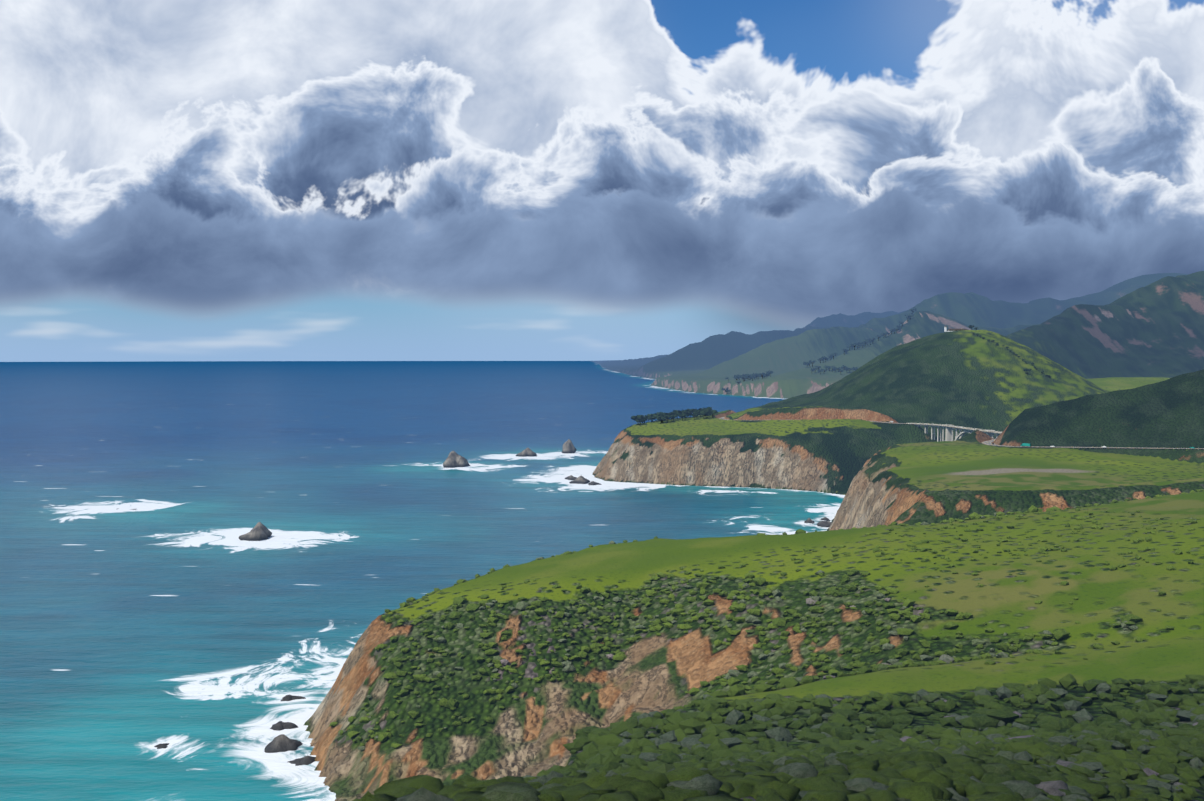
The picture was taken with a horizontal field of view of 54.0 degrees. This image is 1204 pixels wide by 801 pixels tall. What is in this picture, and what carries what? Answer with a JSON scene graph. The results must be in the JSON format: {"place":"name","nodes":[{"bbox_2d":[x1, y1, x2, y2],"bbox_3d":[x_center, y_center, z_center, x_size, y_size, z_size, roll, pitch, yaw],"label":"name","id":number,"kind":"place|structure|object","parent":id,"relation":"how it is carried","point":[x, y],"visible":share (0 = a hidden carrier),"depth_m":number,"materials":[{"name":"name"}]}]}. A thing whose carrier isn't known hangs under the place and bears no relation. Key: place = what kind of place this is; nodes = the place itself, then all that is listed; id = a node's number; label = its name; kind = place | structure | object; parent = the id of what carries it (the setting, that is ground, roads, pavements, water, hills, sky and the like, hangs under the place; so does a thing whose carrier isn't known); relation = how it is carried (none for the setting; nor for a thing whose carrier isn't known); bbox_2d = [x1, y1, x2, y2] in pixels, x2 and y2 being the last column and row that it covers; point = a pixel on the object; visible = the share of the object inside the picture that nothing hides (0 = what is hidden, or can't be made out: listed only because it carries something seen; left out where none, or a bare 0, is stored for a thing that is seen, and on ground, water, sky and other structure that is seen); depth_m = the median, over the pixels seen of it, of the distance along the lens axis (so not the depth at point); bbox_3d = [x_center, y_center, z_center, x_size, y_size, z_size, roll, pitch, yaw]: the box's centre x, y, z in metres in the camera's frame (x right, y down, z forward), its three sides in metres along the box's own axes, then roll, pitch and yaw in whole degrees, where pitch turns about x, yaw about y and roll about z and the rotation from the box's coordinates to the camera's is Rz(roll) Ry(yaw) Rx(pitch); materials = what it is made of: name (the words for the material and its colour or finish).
{"place":"outdoors","nodes":[
{"label":"outdoors","id":0,"kind":"place"},
{"bbox_2d":[0,361,844,800],"bbox_3d":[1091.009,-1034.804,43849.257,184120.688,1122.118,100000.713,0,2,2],"label":"sea","id":1,"kind":"structure","parent":0,"point":[186,623],"depth_m":1317.76,"materials":[{"name":"teal liquid"}]},
{"bbox_2d":[154,743,168,748],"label":"rock","id":2,"kind":"object","parent":1,"relation":"in","point":[160,746],"visible":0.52,"depth_m":571.55,"materials":[{"name":"grey stone"}]},
{"bbox_2d":[239,522,271,540],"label":"sea stack","id":3,"kind":"object","parent":1,"relation":"in","point":[259,531],"visible":0.88,"depth_m":1200.99,"materials":[{"name":"grey stone"}]},
{"bbox_2d":[264,734,302,752],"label":"sea stack","id":4,"kind":"object","parent":1,"relation":"in","point":[282,743],"visible":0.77,"depth_m":567.21,"materials":[{"name":"grey stone"}]},
{"bbox_2d":[270,721,297,730],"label":"rock","id":5,"kind":"object","parent":1,"relation":"in","point":[279,726],"visible":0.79,"depth_m":598.94,"materials":[{"name":"grey stone"}]},
{"bbox_2d":[281,695,305,700],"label":"rock","id":6,"kind":"object","parent":1,"relation":"in","point":[288,698],"visible":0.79,"depth_m":649.18,"materials":[{"name":"grey stone"}]},
{"bbox_2d":[288,756,315,765],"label":"rock","id":7,"kind":"object","parent":1,"relation":"in","point":[306,760],"visible":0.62,"depth_m":549.09,"materials":[{"name":"grey stone"}]},
{"bbox_2d":[443,450,469,467],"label":"sea stack","id":8,"kind":"object","parent":1,"relation":"on","point":[454,459],"visible":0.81,"depth_m":1965.38,"materials":[{"name":"grey stone"}]},
{"bbox_2d":[516,447,536,456],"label":"sea stack","id":9,"kind":"object","parent":1,"relation":"in","point":[527,451],"visible":0.81,"depth_m":2167.43,"materials":[{"name":"grey stone"}]},
{"bbox_2d":[562,439,576,452],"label":"sea stack","id":10,"kind":"object","parent":1,"relation":"in","point":[568,446],"visible":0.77,"depth_m":2235.39,"materials":[{"name":"grey stone"}]},
{"bbox_2d":[565,475,576,479],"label":"rock","id":11,"kind":"object","parent":1,"relation":"in","point":[570,477],"visible":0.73,"depth_m":1771.21,"materials":[{"name":"grey stone"}]},
{"bbox_2d":[569,476,589,483],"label":"rock","id":12,"kind":"object","parent":1,"relation":"in","point":[580,480],"visible":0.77,"depth_m":1721.58,"materials":[{"name":"grey stone"}]},
{"bbox_2d":[588,481,601,484],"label":"rock","id":13,"kind":"object","parent":1,"relation":"in","point":[593,483],"visible":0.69,"depth_m":1705.16,"materials":[{"name":"grey stone"}]},
{"bbox_2d":[804,518,813,523],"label":"rock","id":14,"kind":"object","parent":1,"relation":"in","point":[808,520],"visible":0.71,"depth_m":1321.11,"materials":[{"name":"grey stone"}]},
{"bbox_2d":[816,521,831,526],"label":"rock","id":15,"kind":"object","parent":1,"relation":"in","point":[824,523],"visible":0.73,"depth_m":1294.06,"materials":[{"name":"grey stone"}]},
{"bbox_2d":[0,0,1203,361],"label":"sky","id":16,"kind":"structure","parent":0,"point":[181,180],"materials":[{"name":"white"}]},
{"bbox_2d":[304,271,1203,800],"bbox_3d":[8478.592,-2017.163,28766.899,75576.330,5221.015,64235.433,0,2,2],"label":"terrain","id":17,"kind":"structure","parent":0,"point":[1120,363],"depth_m":644.59,"materials":[{"name":"green plant"}]},
{"bbox_2d":[630,407,717,424],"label":"trees","id":18,"kind":"object","parent":17,"relation":"on","point":[662,416],"visible":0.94,"depth_m":1937.50,"materials":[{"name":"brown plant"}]},
{"bbox_2d":[329,489,1203,800],"bbox_3d":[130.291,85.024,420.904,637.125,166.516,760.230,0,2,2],"label":"scrub bushes","id":19,"kind":"object","parent":17,"relation":"on","point":[893,757],"visible":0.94,"depth_m":332.84,"materials":[{"name":"green plant"}]},
{"bbox_2d":[722,307,916,393],"bbox_3d":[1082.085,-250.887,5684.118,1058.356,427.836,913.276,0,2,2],"label":"tree trunks","id":20,"kind":"object","parent":17,"relation":"on","point":[768,373],"visible":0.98,"depth_m":5520.70,"materials":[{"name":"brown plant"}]},
{"bbox_2d":[908,423,1001,441],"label":"bridge","id":21,"kind":"structure","parent":17,"relation":"on","point":[949,434],"depth_m":1691.77,"materials":[{"name":"concrete"}]},
{"bbox_2d":[944,326,966,331],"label":"ranch house","id":22,"kind":"structure","parent":17,"relation":"on","point":[946,330],"depth_m":2125.06,"materials":[{"name":"beige"}]},
{"bbox_2d":[968,325,1051,377],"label":"tree trunks","id":23,"kind":"object","parent":17,"relation":"on","point":[997,344],"visible":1,"depth_m":2008.92,"materials":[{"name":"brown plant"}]},
{"bbox_2d":[719,417,1203,448],"bbox_3d":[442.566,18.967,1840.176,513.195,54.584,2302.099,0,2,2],"label":"highway road","id":24,"kind":"structure","parent":0,"point":[988,442],"depth_m":1283.45,"materials":[{"name":"grey asphalt"}]}
]}

